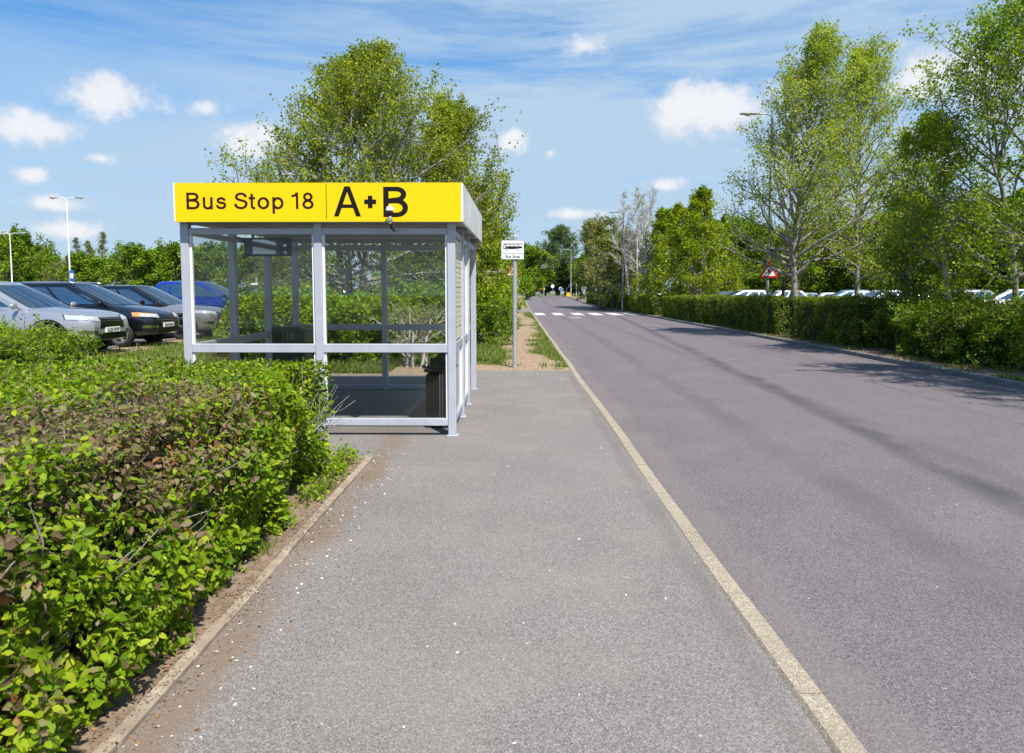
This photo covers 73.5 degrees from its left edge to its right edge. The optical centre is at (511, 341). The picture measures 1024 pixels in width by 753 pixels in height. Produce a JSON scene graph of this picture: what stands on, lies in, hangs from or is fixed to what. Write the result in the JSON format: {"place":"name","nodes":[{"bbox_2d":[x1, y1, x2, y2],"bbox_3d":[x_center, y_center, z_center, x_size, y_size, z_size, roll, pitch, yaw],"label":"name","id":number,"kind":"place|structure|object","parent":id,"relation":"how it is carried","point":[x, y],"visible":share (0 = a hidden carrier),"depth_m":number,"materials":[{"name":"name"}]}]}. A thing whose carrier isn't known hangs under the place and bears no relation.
{"place":"outdoors","nodes":[
{"label":"outdoors","id":0,"kind":"place"},
{"bbox_2d":[85,332,199,347],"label":"car park","id":1,"kind":"structure","parent":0,"point":[138,339],"depth_m":21.15,"materials":[{"name":"grey asphalt"}]},
{"bbox_2d":[0,223,55,281],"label":"broadleaf tree","id":2,"kind":"object","parent":1,"relation":"on","point":[22,254],"visible":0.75,"depth_m":63.78,"materials":[{"name":"green plant"}]},
{"bbox_2d":[2,240,63,280],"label":"broadleaf tree","id":3,"kind":"object","parent":1,"relation":"on","point":[38,248],"visible":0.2,"depth_m":70.42,"materials":[{"name":"green plant"}]},
{"bbox_2d":[36,260,68,280],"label":"broadleaf tree","id":4,"kind":"object","parent":1,"relation":"on","point":[57,264],"visible":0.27,"depth_m":65.25,"materials":[{"name":"green plant"}]},
{"bbox_2d":[0,281,128,349],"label":"parked car","id":5,"kind":"object","parent":1,"relation":"on","point":[17,300],"visible":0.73,"depth_m":15.07,"materials":[{"name":"grey paint"}]},
{"bbox_2d":[49,197,83,281],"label":"street lamp","id":6,"kind":"object","parent":1,"relation":"on","point":[67,227],"visible":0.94,"depth_m":46.77,"materials":[{"name":"white metal"}]},
{"bbox_2d":[43,250,126,285],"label":"broadleaf tree","id":7,"kind":"object","parent":1,"relation":"on","point":[84,268],"visible":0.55,"depth_m":60.72,"materials":[{"name":"green plant"}]},
{"bbox_2d":[82,231,108,285],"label":"young birch","id":8,"kind":"object","parent":1,"relation":"on","point":[101,245],"visible":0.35,"depth_m":78.22,"materials":[{"name":"green plant"}]},
{"bbox_2d":[17,281,179,346],"bbox_3d":[-11.348,-0.747,18.334,4.360,1.686,2.110,0,4,0],"label":"parked car","id":9,"kind":"object","parent":1,"relation":"on","point":[150,323],"visible":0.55,"depth_m":17.68,"materials":[{"name":"black paint"}]},
{"bbox_2d":[97,240,173,286],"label":"broadleaf tree","id":10,"kind":"object","parent":1,"relation":"on","point":[139,260],"visible":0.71,"depth_m":56.62,"materials":[{"name":"green plant"}]},
{"bbox_2d":[100,285,223,339],"bbox_3d":[-11.222,-0.909,21.330,4.560,1.650,2.170,0,4,0],"label":"parked car","id":11,"kind":"object","parent":1,"relation":"on","point":[207,318],"visible":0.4,"depth_m":20.63,"materials":[{"name":"grey paint"}]},
{"bbox_2d":[155,281,244,308],"bbox_3d":[-11.210,-1.394,25.456,4.360,1.660,2.110,0,4,0],"label":"parked car","id":12,"kind":"object","parent":1,"relation":"on","point":[210,293],"visible":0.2,"depth_m":24.70,"materials":[{"name":"blue paint"}]},
{"bbox_2d":[171,239,240,288],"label":"broadleaf tree","id":13,"kind":"object","parent":1,"relation":"on","point":[208,258],"visible":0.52,"depth_m":61.49,"materials":[{"name":"green plant"}]},
{"bbox_2d":[214,244,280,295],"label":"broadleaf tree","id":14,"kind":"object","parent":1,"relation":"on","point":[244,263],"visible":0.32,"depth_m":59.06,"materials":[{"name":"green plant"}]},
{"bbox_2d":[242,255,301,291],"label":"broadleaf tree","id":15,"kind":"object","parent":1,"relation":"on","point":[275,274],"visible":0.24,"depth_m":51.21,"materials":[{"name":"green plant"}]},
{"bbox_2d":[281,243,343,288],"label":"broadleaf tree","id":16,"kind":"object","parent":1,"relation":"on","point":[306,271],"visible":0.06,"depth_m":56.99,"materials":[{"name":"green plant"}]},
{"bbox_2d":[76,334,265,389],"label":"rough grass","id":17,"kind":"structure","parent":0,"point":[141,354],"depth_m":16.01,"materials":[{"name":"green plant"}]},
{"bbox_2d":[0,458,364,752],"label":"planting bed","id":18,"kind":"object","parent":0,"point":[156,668],"visible":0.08,"depth_m":3.26,"materials":[{"name":"soil"}]},
{"bbox_2d":[0,354,355,752],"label":"foreground hedge","id":19,"kind":"object","parent":18,"relation":"on","point":[118,497],"visible":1,"depth_m":3.10,"materials":[{"name":"green plant"}]},
{"bbox_2d":[204,437,369,590],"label":"bed weeds","id":20,"kind":"object","parent":18,"relation":"on","point":[344,464],"visible":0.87,"depth_m":5.43,"materials":[{"name":"green plant"}]},
{"bbox_2d":[247,451,363,565],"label":"weeds","id":21,"kind":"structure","parent":18,"relation":"on","point":[266,547],"depth_m":5.42,"materials":[{"name":"green plant"}]},
{"bbox_2d":[82,296,569,750],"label":"grass verge","id":22,"kind":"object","parent":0,"point":[530,361],"depth_m":16.83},
{"bbox_2d":[209,301,261,357],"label":"bright shrub","id":23,"kind":"object","parent":22,"relation":"on","point":[220,354],"visible":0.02,"depth_m":16.62,"materials":[{"name":"green plant"}]},
{"bbox_2d":[211,283,313,360],"bbox_3d":[-5.631,-0.239,16.168,2.740,2.230,2.486,0,4,0],"label":"bright shrub","id":24,"kind":"object","parent":22,"relation":"on","point":[251,310],"visible":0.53,"depth_m":15.71,"materials":[{"name":"green plant"}]},
{"bbox_2d":[255,283,356,360],"bbox_3d":[-4.851,-0.373,16.612,2.889,2.127,2.428,-2,5,-28],"label":"bright shrub","id":25,"kind":"object","parent":22,"relation":"on","point":[283,304],"visible":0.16,"depth_m":15.95,"materials":[{"name":"green plant"}]},
{"bbox_2d":[284,289,388,362],"bbox_3d":[-4.209,-0.211,16.447,2.491,2.124,2.608,1,4,10],"label":"bright shrub","id":26,"kind":"object","parent":22,"relation":"on","point":[337,309],"visible":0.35,"depth_m":15.84,"materials":[{"name":"green plant"}]},
{"bbox_2d":[204,33,523,296],"bbox_3d":[-4.402,-4.572,21.200,9.487,9.506,9.602,0,4,0],"label":"broadleaf tree","id":27,"kind":"object","parent":22,"relation":"on","point":[352,83],"visible":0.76,"depth_m":19.96,"materials":[{"name":"green plant"}]},
{"bbox_2d":[326,286,408,361],"bbox_3d":[-3.603,-0.297,16.823,2.583,2.133,2.609,0,4,0],"label":"bright shrub","id":28,"kind":"object","parent":22,"relation":"on","point":[377,314],"visible":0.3,"depth_m":16.19,"materials":[{"name":"green plant"}]},
{"bbox_2d":[362,251,439,288],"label":"broadleaf tree","id":29,"kind":"object","parent":22,"relation":"on","point":[400,261],"visible":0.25,"depth_m":52.97,"materials":[{"name":"green plant"}]},
{"bbox_2d":[362,297,445,367],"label":"twiggy shrub","id":30,"kind":"object","parent":22,"relation":"on","point":[408,358],"visible":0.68,"depth_m":14.91,"materials":[{"name":"green plant"}]},
{"bbox_2d":[364,284,444,356],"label":"bright shrub","id":31,"kind":"object","parent":22,"relation":"on","point":[411,299],"visible":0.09,"depth_m":17.11,"materials":[{"name":"green plant"}]},
{"bbox_2d":[394,277,470,343],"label":"undergrowth shrub","id":32,"kind":"object","parent":22,"relation":"on","point":[429,294],"visible":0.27,"depth_m":20.06,"materials":[{"name":"green plant"}]},
{"bbox_2d":[392,88,521,295],"bbox_3d":[-1.729,-4.218,23.309,4.837,8.488,4.406,-3,5,-40],"label":"broadleaf tree","id":33,"kind":"object","parent":22,"relation":"on","point":[458,123],"visible":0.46,"depth_m":22.73,"materials":[{"name":"green plant"}]},
{"bbox_2d":[421,280,512,344],"bbox_3d":[-1.614,-0.810,21.759,3.494,2.290,3.252,0,4,0],"label":"undergrowth shrub","id":34,"kind":"object","parent":22,"relation":"on","point":[483,319],"visible":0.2,"depth_m":21.65,"materials":[{"name":"green plant"}]},
{"bbox_2d":[425,188,512,284],"bbox_3d":[-2.473,-5.065,39.277,5.441,7.954,6.316,-2,4,-24],"label":"broadleaf tree","id":35,"kind":"object","parent":22,"relation":"on","point":[438,282],"visible":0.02,"depth_m":39.60,"materials":[{"name":"green plant"}]},
{"bbox_2d":[476,240,534,335],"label":"leafy bush","id":36,"kind":"object","parent":22,"relation":"on","point":[506,284],"visible":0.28,"depth_m":24.81,"materials":[{"name":"green plant"}]},
{"bbox_2d":[490,222,521,295],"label":"broadleaf tree","id":37,"kind":"object","parent":22,"relation":"on","point":[510,260],"depth_m":57.16,"materials":[{"name":"green plant"}]},
{"bbox_2d":[501,235,523,367],"bbox_3d":[0.013,-0.800,14.736,0.485,2.936,0.127,0,4,0],"label":"bus stop flag","id":38,"kind":"object","parent":22,"relation":"on","point":[513,249],"visible":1,"depth_m":14.62,"materials":[{"name":"metal"}]},
{"bbox_2d":[215,312,566,373],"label":"verge grass","id":39,"kind":"structure","parent":0,"point":[362,368],"depth_m":16.35,"materials":[{"name":"green plant"}]},
{"bbox_2d":[116,370,831,752],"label":"pavement","id":40,"kind":"structure","parent":0,"point":[574,650],"depth_m":3.36,"materials":[{"name":"grey asphalt"}]},
{"bbox_2d":[0,443,411,752],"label":"dead leaves","id":41,"kind":"object","parent":40,"relation":"on","point":[130,695],"visible":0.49,"depth_m":3.26,"materials":[{"name":"brown plant"}]},
{"bbox_2d":[72,454,377,752],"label":"soil crumbs","id":42,"kind":"object","parent":40,"relation":"on","point":[173,675],"visible":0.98,"depth_m":3.31,"materials":[{"name":"brown soil"}]},
{"bbox_2d":[92,374,470,752],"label":"bed edging","id":43,"kind":"object","parent":40,"relation":"on","point":[128,725],"visible":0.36,"depth_m":3.15,"materials":[{"name":"beige concrete"}]},
{"bbox_2d":[272,325,313,396],"bbox_3d":[-3.346,0.313,10.387,0.570,1.083,0.490,0,4,0],"label":"hooded bin","id":44,"kind":"object","parent":40,"relation":"on","point":[294,334],"visible":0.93,"depth_m":10.16,"materials":[{"name":"green plastic"}]},
{"bbox_2d":[173,183,481,436],"bbox_3d":[-2.086,-0.490,9.355,3.146,2.870,4.098,0,4,0],"label":"bus shelter","id":45,"kind":"object","parent":40,"relation":"on","point":[318,216],"visible":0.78,"depth_m":7.60,"materials":[{"name":"painted metal"},{"name":"glass"},{"name":"yellow sign plastic"}]},
{"bbox_2d":[244,235,291,255],"bbox_3d":[-3.256,-1.298,9.144,0.600,0.330,0.144,0,4,0],"label":"display cabinet","id":46,"kind":"object","parent":45,"relation":"hanging from","point":[254,246],"visible":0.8,"depth_m":9.08,"materials":[{"name":"black plastic"}]},
{"bbox_2d":[122,400,700,747],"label":"pale chippings","id":47,"kind":"object","parent":40,"relation":"on","point":[344,604],"visible":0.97,"depth_m":3.52,"materials":[{"name":"white stone"}]},
{"bbox_2d":[422,353,457,427],"bbox_3d":[-0.864,0.556,8.255,0.431,0.935,0.380,0,4,0],"label":"litter bin","id":48,"kind":"object","parent":40,"relation":"on","point":[435,369],"visible":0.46,"depth_m":8.09,"materials":[{"name":"black plastic"}]},
{"bbox_2d":[0,0,1023,292],"label":"sky","id":49,"kind":"structure","parent":0,"point":[111,104],"materials":[{"name":"blue"}]},
{"bbox_2d":[517,293,585,295],"bbox_3d":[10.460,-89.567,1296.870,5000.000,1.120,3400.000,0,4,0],"label":"ground","id":50,"kind":"structure","parent":0,"point":[539,294],"depth_m":367.63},
{"bbox_2d":[0,309,105,386],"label":"leafy shrub","id":51,"kind":"object","parent":50,"relation":"on","point":[18,346],"visible":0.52,"depth_m":8.86,"materials":[{"name":"green plant"}]},
{"bbox_2d":[130,237,201,285],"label":"broadleaf tree","id":52,"kind":"object","parent":50,"relation":"on","point":[169,258],"visible":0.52,"depth_m":59.07,"materials":[{"name":"green plant"}]},
{"bbox_2d":[526,296,1023,752],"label":"road","id":53,"kind":"structure","parent":0,"point":[839,544],"depth_m":5.66,"materials":[{"name":"grey asphalt"}]},
{"bbox_2d":[517,267,539,298],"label":"blossom bush","id":54,"kind":"object","parent":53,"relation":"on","point":[530,291],"visible":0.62,"depth_m":103.00,"materials":[{"name":"green plant"}]},
{"bbox_2d":[517,241,559,295],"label":"broadleaf tree","id":55,"kind":"object","parent":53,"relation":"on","point":[532,255],"visible":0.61,"depth_m":129.60,"materials":[{"name":"green plant"}]},
{"bbox_2d":[536,267,559,295],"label":"broadleaf tree","id":56,"kind":"object","parent":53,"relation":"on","point":[548,288],"visible":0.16,"depth_m":138.65,"materials":[{"name":"green plant"}]},
{"bbox_2d":[534,224,581,295],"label":"willow tree","id":57,"kind":"object","parent":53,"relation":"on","point":[559,234],"visible":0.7,"depth_m":147.16,"materials":[{"name":"green plant"}]},
{"bbox_2d":[569,213,630,308],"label":"broadleaf tree","id":58,"kind":"object","parent":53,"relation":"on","point":[593,228],"visible":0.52,"depth_m":71.16,"materials":[{"name":"green plant"}]},
{"bbox_2d":[523,295,867,752],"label":"kerb","id":59,"kind":"structure","parent":53,"relation":"on","point":[836,733],"depth_m":3.30,"materials":[{"name":"concrete"}]},
{"bbox_2d":[564,296,1023,388],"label":"kerb","id":60,"kind":"structure","parent":53,"relation":"on","point":[988,378],"depth_m":17.21,"materials":[{"name":"grey concrete"}]},
{"bbox_2d":[561,295,1023,381],"bbox_3d":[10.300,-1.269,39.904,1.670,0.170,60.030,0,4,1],"label":"kerbside grass","id":61,"kind":"structure","parent":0,"point":[1001,375],"depth_m":16.76,"materials":[{"name":"green plant"}]},
{"bbox_2d":[553,262,573,294],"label":"broadleaf tree","id":62,"kind":"object","parent":61,"relation":"on","point":[561,271],"visible":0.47,"depth_m":144.06,"materials":[{"name":"green plant"}]},
{"bbox_2d":[586,292,621,307],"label":"clipped hedge","id":63,"kind":"object","parent":61,"relation":"on","point":[594,302],"visible":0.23,"depth_m":80.43,"materials":[{"name":"green plant"}]},
{"bbox_2d":[585,228,658,309],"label":"broadleaf tree","id":64,"kind":"object","parent":61,"relation":"on","point":[606,259],"visible":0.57,"depth_m":65.12,"materials":[{"name":"green plant"}]},
{"bbox_2d":[606,186,660,294],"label":"bare birch","id":65,"kind":"object","parent":61,"relation":"on","point":[639,239],"visible":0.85,"depth_m":59.02,"materials":[{"name":"white plant"}]},
{"bbox_2d":[616,294,674,314],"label":"clipped hedge","id":66,"kind":"object","parent":61,"relation":"on","point":[651,304],"visible":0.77,"depth_m":53.60,"materials":[{"name":"green plant"}]},
{"bbox_2d":[661,294,725,322],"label":"clipped hedge","id":67,"kind":"object","parent":61,"relation":"on","point":[695,308],"visible":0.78,"depth_m":39.98,"materials":[{"name":"green plant"}]},
{"bbox_2d":[739,112,772,296],"bbox_3d":[9.987,-4.820,28.253,1.395,9.065,0.230,0,4,0],"label":"street lamp","id":68,"kind":"object","parent":61,"relation":"on","point":[768,244],"visible":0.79,"depth_m":28.17,"materials":[{"name":"grey metal"}]},
{"bbox_2d":[759,261,777,277],"bbox_3d":[10.599,-2.958,28.301,0.792,0.693,0.094,0,4,0],"label":"warning sign","id":69,"kind":"object","parent":68,"relation":"attached to","point":[768,274],"visible":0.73,"depth_m":28.27,"materials":[{"name":"red metal"}]},
{"bbox_2d":[707,293,813,334],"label":"clipped hedge","id":70,"kind":"object","parent":61,"relation":"on","point":[769,313],"visible":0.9,"depth_m":28.95,"materials":[{"name":"green plant"}]},
{"bbox_2d":[708,15,928,334],"bbox_3d":[11.153,-6.120,26.303,6.975,11.849,7.445,0,4,0],"label":"airy tree","id":71,"kind":"object","parent":61,"relation":"on","point":[822,49],"visible":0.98,"depth_m":25.24,"materials":[{"name":"green plant"}]},
{"bbox_2d":[787,293,905,347],"bbox_3d":[10.916,-0.755,22.645,1.917,1.638,5.392,0,4,0],"label":"clipped hedge","id":72,"kind":"object","parent":61,"relation":"on","point":[832,319],"visible":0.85,"depth_m":21.60,"materials":[{"name":"green plant"}]},
{"bbox_2d":[858,294,926,350],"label":"wild shrub","id":73,"kind":"object","parent":61,"relation":"on","point":[884,328],"visible":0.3,"depth_m":18.93,"materials":[{"name":"green plant"}]},
{"bbox_2d":[769,335,1018,378],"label":"kerb leaf litter","id":74,"kind":"object","parent":61,"relation":"on","point":[900,357],"visible":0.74,"depth_m":16.99,"materials":[{"name":"brown plant"}]},
{"bbox_2d":[886,293,970,357],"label":"wild shrub","id":75,"kind":"object","parent":61,"relation":"on","point":[906,319],"visible":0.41,"depth_m":17.46,"materials":[{"name":"green plant"}]},
{"bbox_2d":[912,302,988,362],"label":"wild shrub","id":76,"kind":"object","parent":61,"relation":"on","point":[934,345],"visible":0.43,"depth_m":16.00,"materials":[{"name":"green plant"}]},
{"bbox_2d":[914,296,1006,362],"bbox_3d":[10.909,-0.090,16.085,2.168,1.928,2.148,-1,4,-16],"label":"wild shrub","id":77,"kind":"object","parent":61,"relation":"on","point":[972,307],"visible":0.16,"depth_m":15.77,"materials":[{"name":"green plant"}]},
{"bbox_2d":[944,308,1023,367],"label":"wild shrub","id":78,"kind":"object","parent":61,"relation":"on","point":[991,354],"visible":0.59,"depth_m":14.99,"materials":[{"name":"green plant"}]},
{"bbox_2d":[968,294,1023,364],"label":"wild shrub","id":79,"kind":"object","parent":61,"relation":"on","point":[1007,302],"visible":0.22,"depth_m":15.00,"materials":[{"name":"green plant"}]},
{"bbox_2d":[989,0,1023,292],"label":"broadleaf tree","id":80,"kind":"object","parent":61,"relation":"on","point":[1011,217],"visible":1,"depth_m":12.55,"materials":[{"name":"green plant"}]},
{"bbox_2d":[993,293,1023,371],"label":"wild shrub","id":81,"kind":"object","parent":61,"relation":"on","point":[1018,343],"visible":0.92,"depth_m":13.98,"materials":[{"name":"green plant"}]},
{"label":"far verge","id":82,"kind":"structure","parent":0,"visible":0},
{"bbox_2d":[566,246,597,290],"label":"broadleaf tree","id":83,"kind":"object","parent":82,"relation":"on","point":[582,256],"visible":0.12,"depth_m":127.25,"materials":[{"name":"green plant"}]},
{"bbox_2d":[632,205,701,294],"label":"broadleaf tree","id":84,"kind":"object","parent":82,"relation":"on","point":[663,217],"visible":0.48,"depth_m":56.97,"materials":[{"name":"green plant"}]},
{"bbox_2d":[635,184,730,297],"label":"broadleaf tree","id":85,"kind":"object","parent":82,"relation":"on","point":[699,206],"visible":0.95,"depth_m":48.94,"materials":[{"name":"green plant"}]},
{"bbox_2d":[691,218,755,293],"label":"broadleaf tree","id":86,"kind":"object","parent":82,"relation":"on","point":[734,284],"visible":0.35,"depth_m":54.50,"materials":[{"name":"green plant"}]},
{"bbox_2d":[751,214,829,297],"bbox_3d":[14.866,-4.121,37.576,4.435,6.316,4.372,-3,5,-38],"label":"forked tree","id":87,"kind":"object","parent":82,"relation":"on","point":[783,268],"visible":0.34,"depth_m":37.43,"materials":[{"name":"green plant"}]},
{"bbox_2d":[775,27,951,295],"bbox_3d":[14.662,-6.615,28.569,7.065,12.536,6.876,2,4,26],"label":"airy tree","id":88,"kind":"object","parent":82,"relation":"on","point":[867,98],"visible":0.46,"depth_m":27.79,"materials":[{"name":"green plant"}]},
{"bbox_2d":[840,177,968,298],"bbox_3d":[13.728,-2.961,24.326,4.106,5.827,3.535,3,5,38],"label":"airy tree","id":89,"kind":"object","parent":82,"relation":"on","point":[876,276],"visible":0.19,"depth_m":24.40,"materials":[{"name":"green plant"}]},
{"bbox_2d":[837,0,1023,300],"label":"broadleaf tree","id":90,"kind":"object","parent":82,"relation":"on","point":[989,32],"visible":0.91,"depth_m":16.62,"materials":[{"name":"green plant"}]},
{"bbox_2d":[870,219,994,309],"bbox_3d":[12.290,-1.493,19.959,3.083,4.164,3.973,0,4,0],"label":"blossom bush","id":91,"kind":"object","parent":82,"relation":"on","point":[917,289],"visible":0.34,"depth_m":20.11,"materials":[{"name":"green plant"}]},
{"bbox_2d":[864,111,1011,304],"bbox_3d":[11.643,-2.937,18.504,3.792,6.603,3.307,-3,5,-33],"label":"leaning tree","id":92,"kind":"object","parent":82,"relation":"on","point":[907,138],"visible":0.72,"depth_m":18.09,"materials":[{"name":"green plant"}]},
{"bbox_2d":[943,281,1002,309],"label":"wild shrub","id":93,"kind":"object","parent":82,"relation":"on","point":[971,293],"visible":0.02,"depth_m":19.61,"materials":[{"name":"green plant"}]},
{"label":"far car park","id":94,"kind":"structure","parent":0,"visible":0},
{"bbox_2d":[705,210,778,290],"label":"broadleaf tree","id":95,"kind":"object","parent":94,"relation":"on","point":[723,219],"visible":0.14,"depth_m":61.81,"materials":[{"name":"green plant"}]},
{"bbox_2d":[728,290,765,295],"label":"parked car","id":96,"kind":"object","parent":94,"relation":"on","point":[747,292],"visible":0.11,"depth_m":46.10,"materials":[{"name":"grey paint"}]},
{"bbox_2d":[725,220,789,290],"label":"broadleaf tree","id":97,"kind":"object","parent":94,"relation":"on","point":[751,286],"visible":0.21,"depth_m":59.21,"materials":[{"name":"green plant"}]},
{"bbox_2d":[733,215,853,293],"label":"broadleaf tree","id":98,"kind":"object","parent":94,"relation":"on","point":[813,288],"visible":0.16,"depth_m":57.62,"materials":[{"name":"green plant"}]},
{"bbox_2d":[776,214,866,293],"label":"broadleaf tree","id":99,"kind":"object","parent":94,"relation":"on","point":[836,272],"visible":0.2,"depth_m":57.05,"materials":[{"name":"green plant"}]},
{"bbox_2d":[816,211,902,292],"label":"broadleaf tree","id":100,"kind":"object","parent":94,"relation":"on","point":[864,287],"visible":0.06,"depth_m":56.65,"materials":[{"name":"green plant"}]},
{"bbox_2d":[861,206,969,291],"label":"broadleaf tree","id":101,"kind":"object","parent":94,"relation":"on","point":[883,262],"visible":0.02,"depth_m":52.63,"materials":[{"name":"green plant"}]},
{"bbox_2d":[906,200,1023,291],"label":"broadleaf tree","id":102,"kind":"object","parent":94,"relation":"on","point":[978,286],"visible":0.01,"depth_m":48.64,"materials":[{"name":"green plant"}]},
{"bbox_2d":[919,195,1020,293],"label":"broadleaf tree","id":103,"kind":"object","parent":94,"relation":"on","point":[983,280],"visible":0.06,"depth_m":47.99,"materials":[{"name":"green plant"}]},
{"bbox_2d":[957,187,1023,292],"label":"broadleaf tree","id":104,"kind":"object","parent":94,"relation":"on","point":[1017,193],"visible":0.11,"depth_m":45.98,"materials":[{"name":"green plant"}]},
{"bbox_2d":[984,289,1023,306],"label":"parked car","id":105,"kind":"object","parent":94,"relation":"on","point":[1003,295],"visible":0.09,"depth_m":32.26,"materials":[{"name":"white paint"}]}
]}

